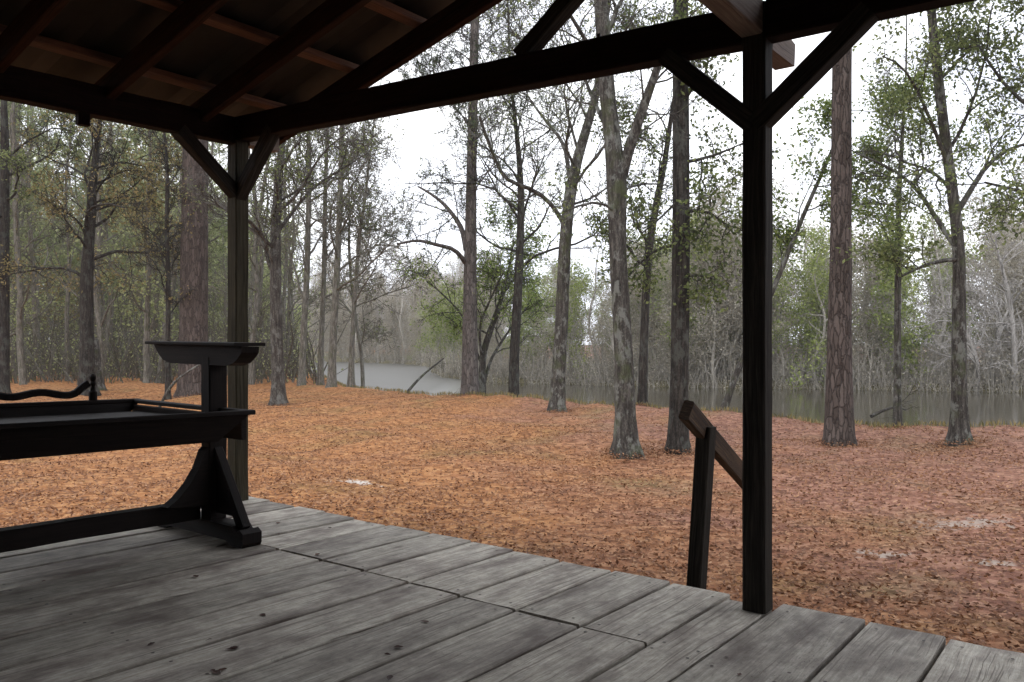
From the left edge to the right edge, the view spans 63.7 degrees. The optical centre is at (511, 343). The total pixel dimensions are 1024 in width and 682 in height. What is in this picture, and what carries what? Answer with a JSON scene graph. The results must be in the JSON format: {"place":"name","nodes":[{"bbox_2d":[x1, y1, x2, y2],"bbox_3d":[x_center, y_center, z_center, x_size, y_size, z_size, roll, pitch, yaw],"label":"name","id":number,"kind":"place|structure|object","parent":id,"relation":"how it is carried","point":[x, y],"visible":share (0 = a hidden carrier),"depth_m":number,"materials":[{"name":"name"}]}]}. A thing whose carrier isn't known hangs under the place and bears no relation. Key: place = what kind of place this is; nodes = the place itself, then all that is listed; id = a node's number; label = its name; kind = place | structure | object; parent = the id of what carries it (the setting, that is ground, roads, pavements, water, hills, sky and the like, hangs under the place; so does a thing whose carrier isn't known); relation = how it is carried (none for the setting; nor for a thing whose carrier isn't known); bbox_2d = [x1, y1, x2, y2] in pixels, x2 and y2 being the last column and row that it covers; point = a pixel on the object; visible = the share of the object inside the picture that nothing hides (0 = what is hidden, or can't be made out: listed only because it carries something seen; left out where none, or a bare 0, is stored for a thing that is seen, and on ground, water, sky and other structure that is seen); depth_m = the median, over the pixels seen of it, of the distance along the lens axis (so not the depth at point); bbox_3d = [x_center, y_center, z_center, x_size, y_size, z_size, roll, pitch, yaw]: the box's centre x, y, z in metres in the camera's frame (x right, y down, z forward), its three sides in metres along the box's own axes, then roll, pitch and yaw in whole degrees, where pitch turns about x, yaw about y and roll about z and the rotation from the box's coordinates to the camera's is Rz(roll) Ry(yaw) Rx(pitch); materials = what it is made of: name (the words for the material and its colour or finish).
{"place":"outdoors","nodes":[
{"label":"outdoors","id":0,"kind":"place"},
{"bbox_2d":[0,345,1023,652],"bbox_3d":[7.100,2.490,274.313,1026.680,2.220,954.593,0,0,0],"label":"ground","id":1,"kind":"structure","parent":0,"point":[152,391],"depth_m":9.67,"materials":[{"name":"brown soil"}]},
{"bbox_2d":[9,123,53,344],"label":"leafy tree","id":2,"kind":"object","parent":1,"relation":"on","point":[13,253],"visible":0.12,"depth_m":40.65,"materials":[{"name":"green plant"}]},
{"bbox_2d":[11,119,63,335],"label":"bare tree","id":3,"kind":"object","parent":1,"relation":"on","point":[28,269],"visible":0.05,"depth_m":50.12,"materials":[{"name":"grey plant"}]},
{"bbox_2d":[0,102,75,336],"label":"leafy tree","id":4,"kind":"object","parent":1,"relation":"on","point":[33,306],"visible":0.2,"depth_m":36.73,"materials":[{"name":"green plant"}]},
{"bbox_2d":[0,101,77,341],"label":"bare tree","id":5,"kind":"object","parent":1,"relation":"on","point":[11,186],"visible":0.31,"depth_m":33.82,"materials":[{"name":"green plant"}]},
{"bbox_2d":[8,122,77,361],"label":"leafy tree","id":6,"kind":"object","parent":1,"relation":"on","point":[35,251],"visible":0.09,"depth_m":49.40,"materials":[{"name":"green plant"}]},
{"bbox_2d":[0,100,86,375],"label":"tree","id":7,"kind":"object","parent":1,"relation":"on","point":[36,310],"visible":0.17,"depth_m":40.29,"materials":[{"name":"green plant"}]},
{"bbox_2d":[9,105,78,375],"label":"tree","id":8,"kind":"object","parent":1,"relation":"on","point":[36,243],"visible":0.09,"depth_m":43.07,"materials":[{"name":"green plant"}]},
{"bbox_2d":[8,102,80,384],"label":"bare tree","id":9,"kind":"object","parent":1,"relation":"on","point":[20,304],"visible":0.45,"depth_m":33.11,"materials":[{"name":"brown plant"}]},
{"bbox_2d":[9,137,79,348],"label":"leafy tree","id":10,"kind":"object","parent":1,"relation":"on","point":[42,306],"visible":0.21,"depth_m":45.68,"materials":[{"name":"green plant"}]},
{"bbox_2d":[25,151,63,345],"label":"leafy tree","id":11,"kind":"object","parent":1,"relation":"on","point":[45,244],"visible":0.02,"depth_m":58.93,"materials":[{"name":"green plant"}]},
{"bbox_2d":[0,100,91,392],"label":"evergreen tree","id":12,"kind":"object","parent":1,"relation":"on","point":[6,156],"visible":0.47,"depth_m":26.89,"materials":[{"name":"green plant"}]},
{"bbox_2d":[22,197,70,342],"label":"rusty tree","id":13,"kind":"object","parent":1,"relation":"on","point":[40,282],"visible":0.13,"depth_m":52.87,"materials":[{"name":"brown plant"}]},
{"bbox_2d":[19,105,75,356],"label":"tree","id":14,"kind":"object","parent":1,"relation":"on","point":[42,201],"visible":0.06,"depth_m":55.94,"materials":[{"name":"green plant"}]},
{"bbox_2d":[30,191,77,334],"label":"bare tree","id":15,"kind":"object","parent":1,"relation":"on","point":[53,275],"visible":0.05,"depth_m":57.57,"materials":[{"name":"grey plant"}]},
{"bbox_2d":[23,106,114,344],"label":"leafy tree","id":16,"kind":"object","parent":1,"relation":"on","point":[52,321],"visible":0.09,"depth_m":53.84,"materials":[{"name":"green plant"}]},
{"bbox_2d":[20,110,128,380],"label":"bare tree","id":17,"kind":"object","parent":1,"relation":"on","point":[67,318],"visible":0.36,"depth_m":35.86,"materials":[{"name":"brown plant"}]},
{"bbox_2d":[42,150,119,331],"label":"leafy tree","id":18,"kind":"object","parent":1,"relation":"on","point":[77,246],"visible":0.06,"depth_m":56.02,"materials":[{"name":"green plant"}]},
{"bbox_2d":[25,120,150,382],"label":"bare tree","id":19,"kind":"object","parent":1,"relation":"on","point":[100,318],"visible":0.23,"depth_m":34.20,"materials":[{"name":"brown plant"}]},
{"bbox_2d":[36,119,144,291],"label":"tree","id":20,"kind":"object","parent":1,"relation":"on","point":[77,255],"visible":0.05,"depth_m":54.09,"materials":[{"name":"green plant"}]},
{"bbox_2d":[33,121,149,337],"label":"bare tree","id":21,"kind":"object","parent":1,"relation":"on","point":[95,229],"visible":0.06,"depth_m":45.37,"materials":[{"name":"green plant"}]},
{"bbox_2d":[55,125,130,317],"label":"tree","id":22,"kind":"object","parent":1,"relation":"on","point":[102,218],"visible":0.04,"depth_m":58.62,"materials":[{"name":"green plant"}]},
{"bbox_2d":[42,136,145,336],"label":"rusty tree","id":23,"kind":"object","parent":1,"relation":"on","point":[102,300],"visible":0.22,"depth_m":44.66,"materials":[{"name":"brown plant"}]},
{"bbox_2d":[94,339,107,390],"bbox_3d":[-14.703,0.860,29.004,0.907,1.988,0.942,0,0,16],"label":"tree stump","id":24,"kind":"object","parent":1,"relation":"on","point":[100,383],"visible":0.37,"depth_m":28.92,"materials":[{"name":"grey wood"}]},
{"bbox_2d":[49,110,164,376],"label":"tree","id":25,"kind":"object","parent":1,"relation":"on","point":[112,285],"visible":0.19,"depth_m":38.29,"materials":[{"name":"green plant"}]},
{"bbox_2d":[0,108,215,395],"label":"beech tree","id":26,"kind":"object","parent":1,"relation":"on","point":[86,275],"visible":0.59,"depth_m":26.86,"materials":[{"name":"green plant"}]},
{"bbox_2d":[60,136,162,361],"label":"bare tree","id":27,"kind":"object","parent":1,"relation":"on","point":[126,278],"visible":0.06,"depth_m":54.36,"materials":[{"name":"grey plant"}]},
{"bbox_2d":[74,175,152,336],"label":"bare tree","id":28,"kind":"object","parent":1,"relation":"on","point":[121,287],"visible":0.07,"depth_m":53.13,"materials":[{"name":"grey plant"}]},
{"bbox_2d":[102,155,163,347],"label":"bare tree","id":29,"kind":"object","parent":1,"relation":"on","point":[141,305],"visible":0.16,"depth_m":43.71,"materials":[{"name":"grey plant"}]},
{"bbox_2d":[103,157,163,369],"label":"leafy tree","id":30,"kind":"object","parent":1,"relation":"on","point":[115,302],"visible":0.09,"depth_m":49.88,"materials":[{"name":"green plant"}]},
{"bbox_2d":[64,123,214,382],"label":"leafy tree","id":31,"kind":"object","parent":1,"relation":"on","point":[147,293],"visible":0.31,"depth_m":32.99,"materials":[{"name":"green plant"}]},
{"bbox_2d":[102,125,178,360],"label":"leafy tree","id":32,"kind":"object","parent":1,"relation":"on","point":[157,264],"visible":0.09,"depth_m":47.64,"materials":[{"name":"green plant"}]},
{"bbox_2d":[110,123,175,351],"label":"bare tree","id":33,"kind":"object","parent":1,"relation":"on","point":[139,230],"visible":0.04,"depth_m":56.23,"materials":[{"name":"grey plant"}]},
{"bbox_2d":[124,171,179,340],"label":"leafy tree","id":34,"kind":"object","parent":1,"relation":"on","point":[159,282],"visible":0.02,"depth_m":58.54,"materials":[{"name":"green plant"}]},
{"bbox_2d":[121,125,197,399],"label":"young tree","id":35,"kind":"object","parent":1,"relation":"on","point":[164,146],"visible":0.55,"depth_m":24.43,"materials":[{"name":"green plant"}]},
{"bbox_2d":[10,122,317,361],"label":"distant wood","id":36,"kind":"object","parent":1,"relation":"on","point":[210,283],"visible":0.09,"depth_m":63.44,"materials":[{"name":"green plant"}]},
{"bbox_2d":[115,154,213,340],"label":"leafy tree","id":37,"kind":"object","parent":1,"relation":"on","point":[171,211],"visible":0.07,"depth_m":46.05,"materials":[{"name":"green plant"}]},
{"bbox_2d":[116,144,227,322],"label":"bare tree","id":38,"kind":"object","parent":1,"relation":"on","point":[164,233],"visible":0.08,"depth_m":39.76,"materials":[{"name":"grey plant"}]},
{"bbox_2d":[87,127,269,382],"bbox_3d":[-14.296,-8.698,36.176,6.694,21.877,6.769,2,-1,14],"label":"tree","id":39,"kind":"object","parent":1,"relation":"on","point":[173,277],"visible":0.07,"depth_m":35.60,"materials":[{"name":"green plant"}]},
{"bbox_2d":[158,364,199,406],"bbox_3d":[-8.518,1.215,21.001,1.241,1.428,0.068,0,0,0],"label":"fallen branch","id":40,"kind":"object","parent":1,"relation":"on","point":[174,382],"visible":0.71,"depth_m":20.98,"materials":[{"name":"grey wood"}]},
{"bbox_2d":[157,183,213,310],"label":"bare tree","id":41,"kind":"object","parent":1,"relation":"on","point":[177,275],"visible":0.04,"depth_m":52.79,"materials":[{"name":"grey plant"}]},
{"bbox_2d":[153,138,224,318],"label":"bare tree","id":42,"kind":"object","parent":1,"relation":"on","point":[164,259],"visible":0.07,"depth_m":49.09,"materials":[{"name":"grey plant"}]},
{"bbox_2d":[173,139,207,397],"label":"pine tree","id":43,"kind":"object","parent":1,"relation":"on","point":[193,318],"visible":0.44,"depth_m":24.65,"materials":[{"name":"brown plant"}]},
{"bbox_2d":[134,142,251,323],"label":"bare tree","id":44,"kind":"object","parent":1,"relation":"on","point":[212,148],"visible":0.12,"depth_m":36.03,"materials":[{"name":"grey plant"}]},
{"bbox_2d":[10,300,383,384],"bbox_3d":[-22.144,0.041,52.124,26.501,4.456,48.210,0,0,-35],"label":"wood understory","id":45,"kind":"object","parent":1,"relation":"on","point":[54,354],"visible":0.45,"depth_m":36.94,"materials":[{"name":"green plant"}]},
{"bbox_2d":[178,193,222,333],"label":"bare tree","id":46,"kind":"object","parent":1,"relation":"on","point":[212,290],"visible":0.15,"depth_m":47.69,"materials":[{"name":"grey plant"}]},
{"bbox_2d":[209,212,252,341],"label":"bare tree","id":47,"kind":"object","parent":1,"relation":"on","point":[221,291],"visible":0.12,"depth_m":46.13,"materials":[{"name":"grey plant"}]},
{"bbox_2d":[208,190,262,333],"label":"leafy tree","id":48,"kind":"object","parent":1,"relation":"on","point":[223,283],"visible":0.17,"depth_m":52.46,"materials":[{"name":"green plant"}]},
{"bbox_2d":[208,152,269,335],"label":"bare tree","id":49,"kind":"object","parent":1,"relation":"on","point":[226,275],"visible":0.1,"depth_m":41.65,"materials":[{"name":"grey plant"}]},
{"bbox_2d":[210,191,269,338],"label":"bare tree","id":50,"kind":"object","parent":1,"relation":"on","point":[249,277],"visible":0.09,"depth_m":54.01,"materials":[{"name":"grey plant"}]},
{"bbox_2d":[210,190,281,339],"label":"bare tree","id":51,"kind":"object","parent":1,"relation":"on","point":[248,295],"visible":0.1,"depth_m":44.20,"materials":[{"name":"grey plant"}]},
{"bbox_2d":[210,144,288,333],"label":"bare tree","id":52,"kind":"object","parent":1,"relation":"on","point":[249,308],"visible":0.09,"depth_m":50.30,"materials":[{"name":"grey plant"}]},
{"bbox_2d":[173,137,330,384],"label":"bare tree","id":53,"kind":"object","parent":1,"relation":"on","point":[255,309],"visible":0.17,"depth_m":33.86,"materials":[{"name":"grey plant"}]},
{"bbox_2d":[208,146,311,346],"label":"bare tree","id":54,"kind":"object","parent":1,"relation":"on","point":[260,269],"visible":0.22,"depth_m":36.10,"materials":[{"name":"grey plant"}]},
{"bbox_2d":[219,148,317,371],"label":"bare tree","id":55,"kind":"object","parent":1,"relation":"on","point":[261,300],"visible":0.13,"depth_m":40.82,"materials":[{"name":"grey plant"}]},
{"bbox_2d":[153,116,403,405],"bbox_3d":[-6.128,-4.632,22.353,6.227,13.064,4.314,0,0,-13],"label":"hardwood tree","id":56,"kind":"object","parent":1,"relation":"on","point":[278,395],"visible":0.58,"depth_m":22.42,"materials":[{"name":"grey plant"}]},
{"bbox_2d":[248,139,330,363],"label":"bare tree","id":57,"kind":"object","parent":1,"relation":"on","point":[285,276],"visible":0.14,"depth_m":42.80,"materials":[{"name":"grey plant"}]},
{"bbox_2d":[253,175,331,356],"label":"leafy tree","id":58,"kind":"object","parent":1,"relation":"on","point":[293,312],"visible":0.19,"depth_m":49.75,"materials":[{"name":"green plant"}]},
{"bbox_2d":[248,135,348,378],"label":"bare tree","id":59,"kind":"object","parent":1,"relation":"on","point":[289,274],"visible":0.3,"depth_m":38.61,"materials":[{"name":"grey plant"}]},
{"bbox_2d":[249,124,399,385],"bbox_3d":[-7.720,-6.212,33.238,6.171,16.147,5.806,0,0,0],"label":"slim tree","id":60,"kind":"object","parent":1,"relation":"on","point":[308,242],"visible":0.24,"depth_m":32.91,"materials":[{"name":"grey plant"}]},
{"bbox_2d":[268,116,402,384],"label":"slim tree","id":61,"kind":"object","parent":1,"relation":"on","point":[320,369],"visible":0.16,"depth_m":33.93,"materials":[{"name":"grey plant"}]},
{"bbox_2d":[283,128,414,387],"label":"slim tree","id":62,"kind":"object","parent":1,"relation":"on","point":[371,331],"visible":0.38,"depth_m":35.77,"materials":[{"name":"grey plant"}]},
{"bbox_2d":[298,77,430,387],"bbox_3d":[-5.425,-6.415,30.666,5.238,16.517,5.333,0,0,0],"label":"slim tree","id":63,"kind":"object","parent":1,"relation":"on","point":[332,370],"visible":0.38,"depth_m":30.66,"materials":[{"name":"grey plant"}]},
{"bbox_2d":[302,52,436,386],"bbox_3d":[-5.723,-5.246,31.522,6.145,14.262,6.309,0,0,0],"label":"slim tree","id":64,"kind":"object","parent":1,"relation":"on","point":[351,369],"visible":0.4,"depth_m":31.43,"materials":[{"name":"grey plant"}]},
{"bbox_2d":[407,353,444,392],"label":"fallen tree","id":65,"kind":"object","parent":1,"relation":"on","point":[418,379],"visible":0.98,"depth_m":31.21,"materials":[{"name":"grey wood"}]},
{"bbox_2d":[361,0,588,395],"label":"pine tree","id":66,"kind":"object","parent":1,"relation":"on","point":[470,374],"visible":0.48,"depth_m":26.70,"materials":[{"name":"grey plant"}]},
{"bbox_2d":[387,184,576,394],"bbox_3d":[-0.956,-1.176,28.991,5.729,8.811,5.116,0,0,25],"label":"tree","id":67,"kind":"object","parent":1,"relation":"on","point":[500,270],"visible":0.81,"depth_m":28.31,"materials":[{"name":"green plant"}]},
{"bbox_2d":[347,0,671,397],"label":"hardwood tree","id":68,"kind":"object","parent":1,"relation":"on","point":[513,384],"visible":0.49,"depth_m":26.90,"materials":[{"name":"green plant"}]},
{"bbox_2d":[0,0,1023,681],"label":"picnic pavilion","id":69,"kind":"structure","parent":1,"relation":"on","point":[354,600],"depth_m":3.71,"materials":[{"name":"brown wood"}]},
{"bbox_2d":[0,341,265,552],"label":"trestle table","id":70,"kind":"object","parent":69,"relation":"on","point":[208,486],"visible":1,"depth_m":4.47,"materials":[{"name":"brown wood"}]},
{"bbox_2d":[42,522,741,679],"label":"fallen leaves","id":71,"kind":"object","parent":69,"relation":"on","point":[389,677],"visible":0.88,"depth_m":2.97,"materials":[{"name":"brown plant"}]},
{"bbox_2d":[441,0,704,412],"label":"hardwood tree","id":72,"kind":"object","parent":1,"relation":"on","point":[557,398],"visible":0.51,"depth_m":20.84,"materials":[{"name":"grey plant"}]},
{"bbox_2d":[468,0,724,458],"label":"oak tree","id":73,"kind":"object","parent":1,"relation":"on","point":[618,160],"visible":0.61,"depth_m":11.98,"materials":[{"name":"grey plant"}]},
{"bbox_2d":[573,0,705,405],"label":"hardwood tree","id":74,"kind":"object","parent":1,"relation":"on","point":[642,394],"visible":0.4,"depth_m":21.21,"materials":[{"name":"green plant"}]},
{"bbox_2d":[282,158,1023,389],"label":"bank woods","id":75,"kind":"object","parent":1,"relation":"on","point":[874,314],"visible":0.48,"depth_m":53.13,"materials":[{"name":"green plant"}]},
{"bbox_2d":[324,374,1023,428],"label":"bank grass","id":76,"kind":"structure","parent":1,"relation":"on","point":[703,409],"depth_m":19.42,"materials":[{"name":"brown plant"}]},
{"bbox_2d":[337,328,1023,392],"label":"bank brush","id":77,"kind":"object","parent":1,"relation":"on","point":[943,374],"visible":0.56,"depth_m":50.83,"materials":[{"name":"grey plant"}]},
{"bbox_2d":[593,0,801,454],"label":"evergreen tree","id":78,"kind":"object","parent":1,"relation":"on","point":[681,230],"visible":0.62,"depth_m":12.27,"materials":[{"name":"green plant"}]},
{"bbox_2d":[719,76,936,410],"bbox_3d":[7.479,-2.256,19.534,5.153,8.365,2.563,0,0,19],"label":"leaning tree","id":79,"kind":"object","parent":1,"relation":"on","point":[788,239],"visible":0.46,"depth_m":19.39,"materials":[{"name":"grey plant"}]},
{"bbox_2d":[822,48,857,446],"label":"pine tree","id":80,"kind":"object","parent":1,"relation":"on","point":[839,423],"visible":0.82,"depth_m":14.20,"materials":[{"name":"brown plant"}]},
{"bbox_2d":[870,378,923,418],"bbox_3d":[8.386,1.400,17.845,0.873,1.305,1.339,0,0,39],"label":"driftwood","id":81,"kind":"object","parent":1,"relation":"on","point":[878,412],"visible":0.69,"depth_m":17.74,"materials":[{"name":"grey wood"}]},
{"bbox_2d":[815,3,1014,426],"bbox_3d":[8.066,-3.259,17.186,3.395,10.511,3.643,0,0,0],"label":"young tree","id":82,"kind":"object","parent":1,"relation":"on","point":[897,395],"visible":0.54,"depth_m":16.88,"materials":[{"name":"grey plant"}]},
{"bbox_2d":[808,0,1023,446],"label":"oak tree","id":83,"kind":"object","parent":1,"relation":"on","point":[959,428],"visible":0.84,"depth_m":13.42,"materials":[{"name":"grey plant"}]},
{"bbox_2d":[886,0,1023,259],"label":"evergreen tree","id":84,"kind":"object","parent":1,"relation":"on","point":[1013,91],"visible":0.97,"depth_m":12.28,"materials":[{"name":"green plant"}]},
{"bbox_2d":[901,267,1017,390],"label":"bleached tree","id":85,"kind":"object","parent":1,"relation":"on","point":[971,344],"visible":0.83,"depth_m":46.31,"materials":[{"name":"grey plant"}]},
{"bbox_2d":[945,257,1023,383],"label":"bleached tree","id":86,"kind":"object","parent":1,"relation":"on","point":[998,333],"visible":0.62,"depth_m":47.42,"materials":[{"name":"grey plant"}]},
{"bbox_2d":[947,202,1023,389],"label":"bleached tree","id":87,"kind":"object","parent":1,"relation":"on","point":[1012,325],"visible":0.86,"depth_m":45.81,"materials":[{"name":"grey plant"}]},
{"bbox_2d":[21,0,1023,344],"label":"sky","id":88,"kind":"structure","parent":0,"point":[426,120],"materials":[{"name":"white"}]},
{"bbox_2d":[308,361,1023,426],"bbox_3d":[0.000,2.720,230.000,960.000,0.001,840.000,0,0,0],"label":"river water","id":89,"kind":"structure","parent":0,"point":[984,407],"depth_m":42.04,"materials":[{"name":"grey liquid"}]}
]}

